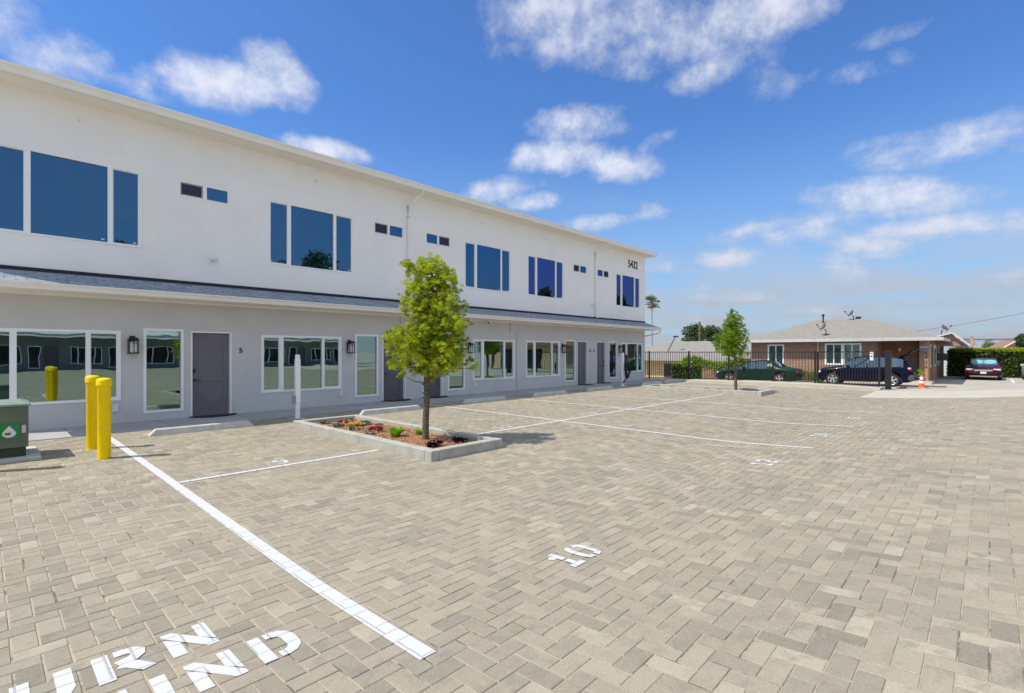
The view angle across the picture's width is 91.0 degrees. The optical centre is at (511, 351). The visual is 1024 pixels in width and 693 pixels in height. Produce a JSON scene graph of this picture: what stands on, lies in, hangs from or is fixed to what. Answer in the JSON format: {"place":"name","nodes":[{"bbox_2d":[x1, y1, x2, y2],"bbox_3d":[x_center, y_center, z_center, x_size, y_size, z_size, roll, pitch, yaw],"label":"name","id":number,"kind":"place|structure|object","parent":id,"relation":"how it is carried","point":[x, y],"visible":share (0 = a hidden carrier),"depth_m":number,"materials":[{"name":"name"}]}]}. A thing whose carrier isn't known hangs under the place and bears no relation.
{"place":"outdoors","nodes":[
{"label":"outdoors","id":0,"kind":"place"},
{"bbox_2d":[0,0,1023,352],"label":"sky","id":1,"kind":"structure","parent":0,"point":[784,164],"materials":[{"name":"blue"}]},
{"bbox_2d":[805,370,823,380],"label":"ornamental grass","id":2,"kind":"object","parent":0,"point":[810,376],"depth_m":32.98,"materials":[{"name":"green plant"}]},
{"bbox_2d":[690,360,1023,390],"bbox_3d":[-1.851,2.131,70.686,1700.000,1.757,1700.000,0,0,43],"label":"ground","id":3,"kind":"structure","parent":0,"point":[950,383],"depth_m":29.50,"materials":[{"name":"concrete"}]},
{"bbox_2d":[0,59,661,430],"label":"two storey building","id":4,"kind":"structure","parent":3,"relation":"on","point":[136,235],"depth_m":13.29,"materials":[{"name":"white paint"}]},
{"bbox_2d":[0,328,120,404],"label":"window","id":5,"kind":"structure","parent":4,"relation":"in","point":[38,366],"depth_m":10.43,"materials":[{"name":"white glass"}]},
{"bbox_2d":[31,158,96,179],"bbox_3d":[-10.522,-4.310,11.780,1.241,0.580,1.298,0,0,43],"label":"ceiling fan","id":6,"kind":"object","parent":4,"relation":"hanging from","point":[62,172],"visible":0.94,"depth_m":11.67,"materials":[{"name":"plastic"}]},
{"bbox_2d":[0,143,140,247],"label":"window","id":7,"kind":"structure","parent":4,"relation":"in","point":[26,151],"depth_m":10.55,"materials":[{"name":"white plastic"}]},
{"bbox_2d":[127,336,139,353],"bbox_3d":[-8.471,-0.160,11.258,0.209,0.400,0.200,0,0,43],"label":"wall lantern","id":8,"kind":"object","parent":4,"relation":"attached to","point":[133,345],"depth_m":11.22,"materials":[{"name":"black metal"}]},
{"bbox_2d":[143,328,183,412],"bbox_3d":[-8.154,0.430,11.784,0.088,1.940,0.790,0,0,44],"label":"window","id":9,"kind":"structure","parent":4,"relation":"in","point":[163,349],"depth_m":11.79,"materials":[{"name":"white glass"}]},
{"bbox_2d":[179,180,228,204],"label":"window","id":10,"kind":"structure","parent":4,"relation":"in","point":[197,191],"depth_m":12.25,"materials":[{"name":"white plastic"}]},
{"bbox_2d":[192,333,228,415],"bbox_3d":[-7.516,0.557,12.550,0.099,2.043,0.830,0,0,44],"label":"door","id":11,"kind":"structure","parent":4,"relation":"in","point":[210,351],"depth_m":12.57,"materials":[{"name":"grey paint"}]},
{"bbox_2d":[209,256,218,260],"bbox_3d":[-7.389,-2.300,12.457,0.129,0.100,0.200,0,0,43],"label":"floodlight","id":12,"kind":"object","parent":4,"relation":"attached to","point":[213,258],"visible":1,"depth_m":12.42,"materials":[{"name":"plastic"}]},
{"bbox_2d":[271,209,307,220],"bbox_3d":[-6.942,-4.310,15.551,1.241,0.580,1.298,0,0,43],"label":"ceiling fan","id":13,"kind":"object","parent":4,"relation":"hanging from","point":[284,215],"visible":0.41,"depth_m":15.47,"materials":[{"name":"plastic"}]},
{"bbox_2d":[261,335,341,392],"bbox_3d":[-5.882,0.320,14.178,0.088,1.540,2.270,0,0,44],"label":"window","id":14,"kind":"structure","parent":4,"relation":"in","point":[320,356],"depth_m":14.17,"materials":[{"name":"white glass"}]},
{"bbox_2d":[269,199,352,273],"bbox_3d":[-5.686,-3.220,14.384,0.088,1.720,2.460,0,0,44],"label":"window","id":15,"kind":"structure","parent":4,"relation":"in","point":[288,206],"depth_m":14.19,"materials":[{"name":"white plastic"}]},
{"bbox_2d":[346,340,354,352],"bbox_3d":[-4.833,-0.160,15.092,0.209,0.400,0.200,0,0,43],"label":"wall lantern","id":16,"kind":"object","parent":4,"relation":"attached to","point":[350,347],"depth_m":15.04,"materials":[{"name":"black metal"}]},
{"bbox_2d":[355,334,378,396],"bbox_3d":[-4.516,0.420,15.617,0.088,1.920,0.800,0,0,44],"label":"window","id":17,"kind":"structure","parent":4,"relation":"in","point":[366,346],"depth_m":15.63,"materials":[{"name":"clear glass"}]},
{"bbox_2d":[374,221,402,237],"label":"window","id":18,"kind":"structure","parent":4,"relation":"in","point":[379,228],"depth_m":16.05,"materials":[{"name":"white plastic"}]},
{"bbox_2d":[384,338,402,400],"bbox_3d":[-3.885,0.557,16.376,0.099,2.043,0.800,0,0,44],"label":"door","id":19,"kind":"structure","parent":4,"relation":"in","point":[393,387],"depth_m":16.38,"materials":[{"name":"paint"}]},
{"bbox_2d":[424,340,439,396],"bbox_3d":[-2.811,0.557,17.508,0.099,2.043,0.800,0,0,44],"label":"door","id":20,"kind":"structure","parent":4,"relation":"in","point":[434,387],"depth_m":17.66,"materials":[{"name":"paint"}]},
{"bbox_2d":[426,232,449,246],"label":"window","id":21,"kind":"structure","parent":4,"relation":"in","point":[444,241],"depth_m":17.75,"materials":[{"name":"white plastic"}]},
{"bbox_2d":[448,337,464,389],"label":"window","id":22,"kind":"structure","parent":4,"relation":"in","point":[456,381],"depth_m":18.30,"materials":[{"name":"clear glass"}]},
{"bbox_2d":[467,342,474,352],"bbox_3d":[-1.522,-0.160,18.581,0.209,0.400,0.200,0,0,43],"label":"wall lantern","id":23,"kind":"object","parent":4,"relation":"attached to","point":[470,347],"depth_m":18.52,"materials":[{"name":"black metal"}]},
{"bbox_2d":[465,241,510,292],"bbox_3d":[-0.923,-3.225,19.404,0.088,1.710,2.440,0,0,44],"label":"window","id":24,"kind":"structure","parent":4,"relation":"in","point":[475,244],"depth_m":19.87,"materials":[{"name":"white plastic"}]},
{"bbox_2d":[473,339,514,380],"bbox_3d":[-0.706,0.300,19.632,0.088,1.540,2.270,0,0,44],"label":"window","id":25,"kind":"structure","parent":4,"relation":"in","point":[495,358],"depth_m":19.63,"materials":[{"name":"glass"}]},
{"bbox_2d":[526,341,559,377],"bbox_3d":[1.342,0.300,21.790,0.088,1.540,2.260,0,0,44],"label":"window","id":26,"kind":"structure","parent":4,"relation":"in","point":[542,357],"depth_m":21.78,"materials":[{"name":"clear glass"}]},
{"bbox_2d":[528,255,563,299],"bbox_3d":[1.469,-3.220,21.925,0.088,1.700,2.430,0,0,44],"label":"window","id":27,"kind":"structure","parent":4,"relation":"in","point":[535,257],"depth_m":22.35,"materials":[{"name":"white plastic"}]},
{"bbox_2d":[562,344,566,352],"bbox_3d":[2.353,-0.160,22.665,0.209,0.400,0.200,0,0,43],"label":"wall lantern","id":28,"kind":"object","parent":4,"relation":"attached to","point":[563,348],"depth_m":22.62,"materials":[{"name":"black metal"}]},
{"bbox_2d":[565,340,575,381],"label":"window","id":29,"kind":"structure","parent":4,"relation":"in","point":[570,357],"depth_m":23.24,"materials":[{"name":"clear glass"}]},
{"bbox_2d":[573,264,586,273],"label":"window","id":30,"kind":"structure","parent":4,"relation":"in","point":[576,268],"depth_m":23.62,"materials":[{"name":"white plastic"}]},
{"bbox_2d":[578,342,585,383],"bbox_3d":[3.271,0.557,23.917,0.099,2.043,0.790,0,0,44],"label":"door","id":31,"kind":"structure","parent":4,"relation":"in","point":[581,345],"depth_m":24.01,"materials":[{"name":"grey paint"}]},
{"bbox_2d":[597,343,604,382],"bbox_3d":[4.372,0.557,25.077,0.099,2.043,0.790,0,0,44],"label":"door","id":32,"kind":"structure","parent":4,"relation":"in","point":[600,346],"depth_m":25.17,"materials":[{"name":"grey paint"}]},
{"bbox_2d":[597,269,608,277],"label":"window","id":33,"kind":"structure","parent":4,"relation":"in","point":[605,274],"depth_m":25.26,"materials":[{"name":"white plastic"}]},
{"bbox_2d":[609,341,616,377],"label":"window","id":34,"kind":"structure","parent":4,"relation":"in","point":[612,344],"depth_m":25.82,"materials":[{"name":"clear glass"}]},
{"bbox_2d":[619,345,623,352],"bbox_3d":[5.664,-0.160,26.154,0.209,0.400,0.200,0,0,43],"label":"wall lantern","id":35,"kind":"object","parent":4,"relation":"attached to","point":[621,348],"depth_m":26.10,"materials":[{"name":"black metal"}]},
{"bbox_2d":[616,273,639,308],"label":"window","id":36,"kind":"structure","parent":4,"relation":"in","point":[621,275],"depth_m":27.32,"materials":[{"name":"white plastic"}]},
{"bbox_2d":[621,343,642,371],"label":"window","id":37,"kind":"structure","parent":4,"relation":"in","point":[634,351],"depth_m":27.42,"materials":[{"name":"glass"}]},
{"bbox_2d":[29,380,664,441],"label":"walkway","id":38,"kind":"structure","parent":3,"relation":"on","point":[51,434],"depth_m":12.85,"materials":[{"name":"concrete"}]},
{"bbox_2d":[190,413,236,417],"bbox_3d":[-7.255,1.565,12.330,0.440,0.015,1.040,0,0,43],"label":"door mat","id":39,"kind":"object","parent":38,"relation":"on","point":[216,415],"depth_m":12.33,"materials":[{"name":"grey rubber"}]},
{"bbox_2d":[384,399,410,401],"bbox_3d":[-3.624,1.554,16.157,0.440,0.015,1.040,0,0,43],"label":"door mat","id":40,"kind":"object","parent":38,"relation":"on","point":[397,400],"depth_m":16.02,"materials":[{"name":"black rubber"}]},
{"bbox_2d":[421,396,447,397],"bbox_3d":[-2.550,1.551,17.288,0.440,0.015,1.040,0,0,43],"label":"door mat","id":41,"kind":"object","parent":38,"relation":"on","point":[437,397],"depth_m":17.18,"materials":[{"name":"black rubber"}]},
{"bbox_2d":[0,381,1023,692],"bbox_3d":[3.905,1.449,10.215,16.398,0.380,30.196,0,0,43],"label":"paved parking lot","id":42,"kind":"structure","parent":3,"relation":"on","point":[534,471],"depth_m":3.99,"materials":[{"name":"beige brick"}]},
{"bbox_2d":[0,399,41,463],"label":"utility cabinet","id":43,"kind":"object","parent":42,"relation":"on","point":[14,431],"visible":1,"depth_m":7.42,"materials":[{"name":"metal"}]},
{"bbox_2d":[85,375,99,449],"bbox_3d":[-6.909,1.041,8.293,0.194,1.314,0.194,0,0,43],"label":"bollard","id":44,"kind":"object","parent":42,"relation":"on","point":[91,413],"visible":0.78,"depth_m":8.22,"materials":[{"name":"yellow plastic"}]},
{"bbox_2d":[96,378,111,459],"bbox_3d":[-6.133,1.045,7.571,0.194,1.314,0.194,0,0,43],"label":"bollard","id":45,"kind":"object","parent":42,"relation":"on","point":[103,385],"visible":0.95,"depth_m":7.50,"materials":[{"name":"yellow plastic"}]},
{"bbox_2d":[9,622,219,692],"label":"stencil lettering","id":46,"kind":"object","parent":42,"relation":"on","point":[64,680],"visible":1,"depth_m":2.63,"materials":[{"name":"white paint"}]},
{"bbox_2d":[148,420,253,436],"bbox_3d":[-6.222,1.529,10.178,0.150,0.125,1.860,0,0,44],"label":"wheel stop","id":47,"kind":"object","parent":42,"relation":"on","point":[192,428],"visible":1,"depth_m":10.06,"materials":[{"name":"concrete"}]},
{"bbox_2d":[116,631,300,692],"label":"stencil lettering","id":48,"kind":"object","parent":42,"relation":"on","point":[228,658],"visible":1,"depth_m":2.58,"materials":[{"name":"white paint"}]},
{"bbox_2d":[272,460,288,463],"bbox_3d":[-3.379,1.603,7.349,0.297,0.001,0.207,0,0,43],"label":"stencil number","id":49,"kind":"object","parent":42,"relation":"on","point":[285,461],"visible":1,"depth_m":7.37,"materials":[{"name":"white paint"}]},
{"bbox_2d":[289,355,306,419],"bbox_3d":[-5.095,0.836,11.962,0.260,1.540,0.320,0,0,43],"label":"charging post","id":50,"kind":"object","parent":42,"relation":"on","point":[296,399],"visible":0.94,"depth_m":11.92,"materials":[{"name":"silver metal"}]},
{"bbox_2d":[358,405,421,414],"bbox_3d":[-3.162,1.521,13.229,0.150,0.125,1.860,0,0,44],"label":"wheel stop","id":51,"kind":"object","parent":42,"relation":"on","point":[389,410],"visible":0.93,"depth_m":13.12,"materials":[{"name":"concrete"}]},
{"bbox_2d":[293,414,501,461],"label":"planter curb","id":52,"kind":"structure","parent":42,"relation":"on","point":[482,443],"depth_m":8.54,"materials":[{"name":"concrete"}]},
{"bbox_2d":[313,418,475,448],"bbox_3d":[-2.397,1.538,9.547,4.466,0.046,1.196,0,0,43],"label":"mulch bed","id":53,"kind":"object","parent":52,"relation":"in","point":[410,438],"visible":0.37,"depth_m":9.17,"materials":[{"name":"brown wood"}]},
{"bbox_2d":[319,419,330,423],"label":"succulent","id":54,"kind":"object","parent":53,"relation":"on","point":[323,420],"visible":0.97,"depth_m":10.75,"materials":[{"name":"plant"}]},
{"bbox_2d":[332,422,343,427],"bbox_3d":[-3.557,1.500,10.346,0.301,0.105,0.310,0,0,43],"label":"succulent","id":55,"kind":"object","parent":53,"relation":"on","point":[337,424],"visible":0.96,"depth_m":10.26,"materials":[{"name":"plant"}]},
{"bbox_2d":[344,421,363,426],"bbox_3d":[-3.236,1.494,10.374,0.396,0.117,0.331,0,0,13],"label":"succulent","id":56,"kind":"object","parent":53,"relation":"on","point":[355,423],"visible":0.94,"depth_m":10.32,"materials":[{"name":"yellow plant"}]},
{"bbox_2d":[359,420,371,424],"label":"succulent","id":57,"kind":"object","parent":53,"relation":"on","point":[366,421],"visible":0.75,"depth_m":10.60,"materials":[{"name":"green plant"}]},
{"bbox_2d":[367,425,383,431],"bbox_3d":[-2.670,1.496,9.829,0.377,0.114,0.367,0,0,43],"label":"succulent","id":58,"kind":"object","parent":53,"relation":"on","point":[378,427],"visible":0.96,"depth_m":9.79,"materials":[{"name":"red plant"}]},
{"bbox_2d":[386,425,404,436],"bbox_3d":[-2.102,1.433,9.101,0.405,0.200,0.359,0,0,-21],"label":"grass tuft","id":59,"kind":"object","parent":53,"relation":"on","point":[395,432],"visible":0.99,"depth_m":9.03,"materials":[{"name":"green plant"}]},
{"bbox_2d":[414,429,421,434],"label":"grass tuft","id":60,"kind":"object","parent":53,"relation":"on","point":[418,431],"visible":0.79,"depth_m":9.27,"materials":[{"name":"green plant"}]},
{"bbox_2d":[381,251,478,439],"bbox_3d":[-1.410,-0.044,8.828,1.732,3.394,1.390,0,0,1],"label":"young tree","id":61,"kind":"object","parent":53,"relation":"on","point":[438,349],"visible":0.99,"depth_m":8.55,"materials":[{"name":"green plant"}]},
{"bbox_2d":[425,439,443,446],"bbox_3d":[-1.263,1.488,8.178,0.358,0.129,0.422,0,0,43],"label":"succulent","id":62,"kind":"object","parent":53,"relation":"on","point":[434,442],"visible":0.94,"depth_m":8.11,"materials":[{"name":"purple plant"}]},
{"bbox_2d":[450,435,468,442],"bbox_3d":[-0.896,1.490,8.543,0.337,0.126,0.296,0,0,43],"label":"succulent","id":63,"kind":"object","parent":53,"relation":"on","point":[458,438],"visible":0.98,"depth_m":8.53,"materials":[{"name":"purple plant"}]},
{"bbox_2d":[462,396,506,403],"bbox_3d":[-0.842,1.513,15.964,0.150,0.125,1.860,0,0,43],"label":"wheel stop","id":64,"kind":"object","parent":42,"relation":"on","point":[479,400],"visible":1,"depth_m":15.83,"materials":[{"name":"concrete"}]},
{"bbox_2d":[111,383,876,659],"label":"parking lines","id":65,"kind":"object","parent":42,"relation":"on","point":[414,647],"visible":0.94,"depth_m":4.11,"materials":[{"name":"white paint"}]},
{"bbox_2d":[532,390,567,396],"bbox_3d":[1.395,1.506,18.322,0.150,0.125,1.860,0,0,44],"label":"wheel stop","id":66,"kind":"object","parent":42,"relation":"on","point":[549,393],"visible":1,"depth_m":18.20,"materials":[{"name":"concrete"}]},
{"bbox_2d":[548,544,600,566],"bbox_3d":[0.486,1.580,3.926,0.300,0.015,0.412,0,0,43],"label":"stencil number","id":67,"kind":"object","parent":42,"relation":"on","point":[574,562],"visible":1,"depth_m":3.92,"materials":[{"name":"white paint"}]},
{"bbox_2d":[586,386,613,390],"bbox_3d":[3.632,1.500,20.679,0.150,0.125,1.860,0,0,43],"label":"wheel stop","id":68,"kind":"object","parent":42,"relation":"on","point":[599,388],"visible":1,"depth_m":20.54,"materials":[{"name":"concrete"}]},
{"bbox_2d":[621,353,630,385],"bbox_3d":[5.178,0.805,23.056,0.330,1.540,0.597,0,0,43],"label":"charging post","id":69,"kind":"object","parent":42,"relation":"on","point":[625,362],"visible":0.99,"depth_m":22.95,"materials":[{"name":"white plastic"}]},
{"bbox_2d":[641,381,662,385],"bbox_3d":[6.661,1.491,23.871,0.150,0.125,1.860,0,0,44],"label":"wheel stop","id":70,"kind":"object","parent":42,"relation":"on","point":[652,383],"visible":0.84,"depth_m":23.71,"materials":[{"name":"concrete"}]},
{"bbox_2d":[664,379,681,382],"bbox_3d":[8.273,1.485,25.787,0.150,0.125,1.860,0,0,44],"label":"wheel stop","id":71,"kind":"object","parent":42,"relation":"on","point":[671,381],"visible":0.98,"depth_m":25.61,"materials":[{"name":"concrete"}]},
{"bbox_2d":[641,384,773,395],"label":"planter curb","id":72,"kind":"structure","parent":42,"relation":"on","point":[739,391],"depth_m":19.67,"materials":[{"name":"concrete"}]},
{"bbox_3d":[7.701,1.509,20.188,4.466,0.044,1.196,0,0,44],"label":"mulch bed","id":73,"kind":"object","parent":72,"relation":"in","visible":0},
{"bbox_2d":[711,308,749,389],"bbox_3d":[8.507,-0.042,19.418,1.378,3.332,1.285,0,0,-3],"label":"young tree","id":74,"kind":"object","parent":73,"relation":"on","point":[732,339],"visible":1,"depth_m":19.24,"materials":[{"name":"green plant"}]},
{"bbox_2d":[750,459,778,465],"bbox_3d":[3.571,1.563,7.133,0.300,0.016,0.431,0,0,43],"label":"stencil number","id":75,"kind":"object","parent":42,"relation":"on","point":[758,460],"visible":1,"depth_m":7.15,"materials":[{"name":"white paint"}]},
{"bbox_2d":[645,294,661,345],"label":"palm tree","id":76,"kind":"object","parent":3,"relation":"on","point":[652,299],"visible":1,"depth_m":134.95,"materials":[{"name":"green plant"}]},
{"bbox_2d":[671,362,701,378],"bbox_3d":[13.863,1.903,38.864,3.000,2.368,2.125,0,0,43],"label":"hedge","id":77,"kind":"object","parent":3,"relation":"on","point":[684,371],"visible":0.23,"depth_m":38.47,"materials":[{"name":"green plant"}]},
{"bbox_2d":[680,323,706,340],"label":"tree","id":78,"kind":"object","parent":3,"relation":"on","point":[691,331],"visible":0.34,"depth_m":79.22,"materials":[{"name":"green plant"}]},
{"bbox_2d":[645,341,750,378],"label":"tan house","id":79,"kind":"structure","parent":3,"relation":"on","point":[685,347],"depth_m":45.30,"materials":[{"name":"beige paint"}]},
{"bbox_2d":[664,364,671,376],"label":"window","id":80,"kind":"structure","parent":79,"relation":"in","point":[665,365],"depth_m":44.79,"materials":[{"name":"glass"}]},
{"bbox_2d":[698,322,700,340],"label":"bare pole","id":81,"kind":"object","parent":3,"relation":"on","point":[699,331],"visible":0.6,"depth_m":64.90,"materials":[{"name":"wood"}]},
{"bbox_2d":[703,325,722,341],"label":"tree","id":82,"kind":"object","parent":3,"relation":"on","point":[711,333],"visible":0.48,"depth_m":83.13,"materials":[{"name":"green plant"}]},
{"bbox_2d":[702,366,723,379],"bbox_3d":[14.124,1.940,35.433,1.535,1.920,0.090,0,0,43],"label":"wooden fence","id":83,"kind":"object","parent":3,"relation":"on","point":[707,373],"visible":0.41,"depth_m":35.59,"materials":[{"name":"brown wood"}]},
{"bbox_2d":[682,354,746,370],"bbox_3d":[14.141,0.810,35.613,4.531,1.350,1.413,0,0,43],"label":"climbing vine","id":84,"kind":"object","parent":83,"relation":"attached to","point":[693,361],"visible":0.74,"depth_m":35.60,"materials":[{"name":"green plant"}]},
{"bbox_2d":[715,360,804,381],"bbox_3d":[15.208,1.196,31.062,4.700,1.428,2.060,0,0,43],"label":"parked car","id":85,"kind":"object","parent":3,"relation":"on","point":[789,374],"visible":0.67,"depth_m":30.07,"materials":[{"name":"green paint"}]},
{"bbox_2d":[642,378,883,389],"bbox_3d":[11.268,1.705,24.840,11.350,0.590,1.150,0,0,43],"label":"concrete strip","id":86,"kind":"object","parent":3,"relation":"on","point":[806,384],"visible":0.45,"depth_m":23.18,"materials":[{"name":"grey concrete"}]},
{"bbox_2d":[645,351,815,382],"bbox_3d":[10.426,0.735,25.950,9.200,1.570,0.070,0,0,43],"label":"iron fence","id":87,"kind":"object","parent":86,"relation":"on","point":[689,363],"visible":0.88,"depth_m":25.69,"materials":[{"name":"black metal"}]},
{"bbox_2d":[817,350,879,386],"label":"sliding gate","id":88,"kind":"structure","parent":86,"relation":"on","point":[849,383],"depth_m":21.98,"materials":[{"name":"black metal"}]},
{"bbox_2d":[744,317,972,384],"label":"brown house","id":89,"kind":"structure","parent":3,"relation":"on","point":[860,334],"depth_m":33.69,"materials":[{"name":"brown brick"}]},
{"bbox_2d":[768,344,783,363],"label":"window","id":90,"kind":"structure","parent":89,"relation":"in","point":[771,347],"depth_m":35.48,"materials":[{"name":"white plastic"}]},
{"bbox_2d":[816,323,826,334],"bbox_3d":[20.956,-1.530,34.022,0.657,0.850,0.506,0,0,43],"label":"satellite dish","id":91,"kind":"object","parent":89,"relation":"on","point":[823,326],"visible":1,"depth_m":33.98,"materials":[{"name":"black metal"}]},
{"bbox_2d":[825,343,861,364],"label":"window","id":92,"kind":"structure","parent":89,"relation":"in","point":[834,356],"depth_m":32.80,"materials":[{"name":"white plastic"}]},
{"bbox_2d":[934,345,936,365],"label":"window","id":93,"kind":"structure","parent":89,"relation":"in","point":[935,347],"depth_m":35.02,"materials":[{"name":"white plastic"}]},
{"bbox_2d":[941,324,951,334],"bbox_3d":[30.738,-1.545,35.707,0.499,0.850,0.665,0,0,-33],"label":"satellite dish","id":94,"kind":"object","parent":89,"relation":"on","point":[944,327],"visible":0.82,"depth_m":35.63,"materials":[{"name":"black metal"}]},
{"bbox_2d":[816,347,931,386],"bbox_3d":[20.631,0.815,28.880,5.230,2.190,2.120,0,0,43],"label":"parked car","id":95,"kind":"object","parent":3,"relation":"on","point":[903,370],"visible":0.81,"depth_m":28.11,"materials":[{"name":"blue paint"}]},
{"bbox_2d":[881,350,891,389],"bbox_3d":[15.609,0.870,21.003,0.330,1.860,0.280,0,0,43],"label":"gate post","id":96,"kind":"object","parent":3,"relation":"on","point":[888,370],"visible":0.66,"depth_m":20.89,"materials":[{"name":"black metal"}]},
{"bbox_2d":[896,386,938,388],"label":"kerb","id":97,"kind":"structure","parent":3,"relation":"on","point":[899,387],"depth_m":21.11,"materials":[{"name":"beige concrete"}]},
{"bbox_2d":[918,375,924,386],"bbox_3d":[20.319,1.527,24.971,0.410,0.767,0.410,0,0,43],"label":"traffic cone","id":98,"kind":"object","parent":3,"relation":"on","point":[921,383],"visible":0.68,"depth_m":24.91,"materials":[{"name":"plastic"}]},
{"bbox_2d":[861,389,1023,397],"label":"driveway slab","id":99,"kind":"structure","parent":3,"relation":"on","point":[954,394],"depth_m":17.24,"materials":[{"name":"concrete"}]},
{"bbox_2d":[948,339,976,347],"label":"roof","id":100,"kind":"object","parent":3,"relation":"on","point":[965,345],"visible":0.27,"depth_m":119.31,"materials":[{"name":"grey"}]},
{"bbox_2d":[970,336,974,347],"bbox_3d":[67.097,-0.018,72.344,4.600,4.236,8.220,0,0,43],"label":"chimney","id":101,"kind":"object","parent":3,"relation":"on","point":[971,340],"depth_m":69.88,"materials":[{"name":"pink"}]},
{"bbox_2d":[963,358,1004,379],"bbox_3d":[33.420,1.173,35.682,2.110,1.473,4.875,0,0,43],"label":"parked car","id":102,"kind":"object","parent":3,"relation":"on","point":[983,367],"visible":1,"depth_m":34.41,"materials":[{"name":"red paint"}]},
{"bbox_2d":[945,347,1023,377],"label":"hedge","id":103,"kind":"object","parent":3,"relation":"on","point":[1011,359],"visible":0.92,"depth_m":37.86,"materials":[{"name":"green plant"}]},
{"bbox_2d":[980,339,995,347],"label":"tree","id":104,"kind":"object","parent":3,"relation":"on","point":[987,343],"visible":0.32,"depth_m":109.59,"materials":[{"name":"green plant"}]},
{"bbox_2d":[989,340,1017,347],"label":"red roof house","id":105,"kind":"structure","parent":3,"relation":"on","point":[1006,343],"depth_m":82.08,"materials":[{"name":"ceramic"}]},
{"bbox_2d":[1013,333,1023,347],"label":"tree","id":106,"kind":"object","parent":3,"relation":"on","point":[1019,340],"visible":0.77,"depth_m":66.02,"materials":[{"name":"green plant"}]},
{"bbox_2d":[1020,364,1023,378],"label":"parked car","id":107,"kind":"object","parent":3,"relation":"on","point":[1022,368],"visible":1,"depth_m":34.50,"materials":[{"name":"silver metal"}]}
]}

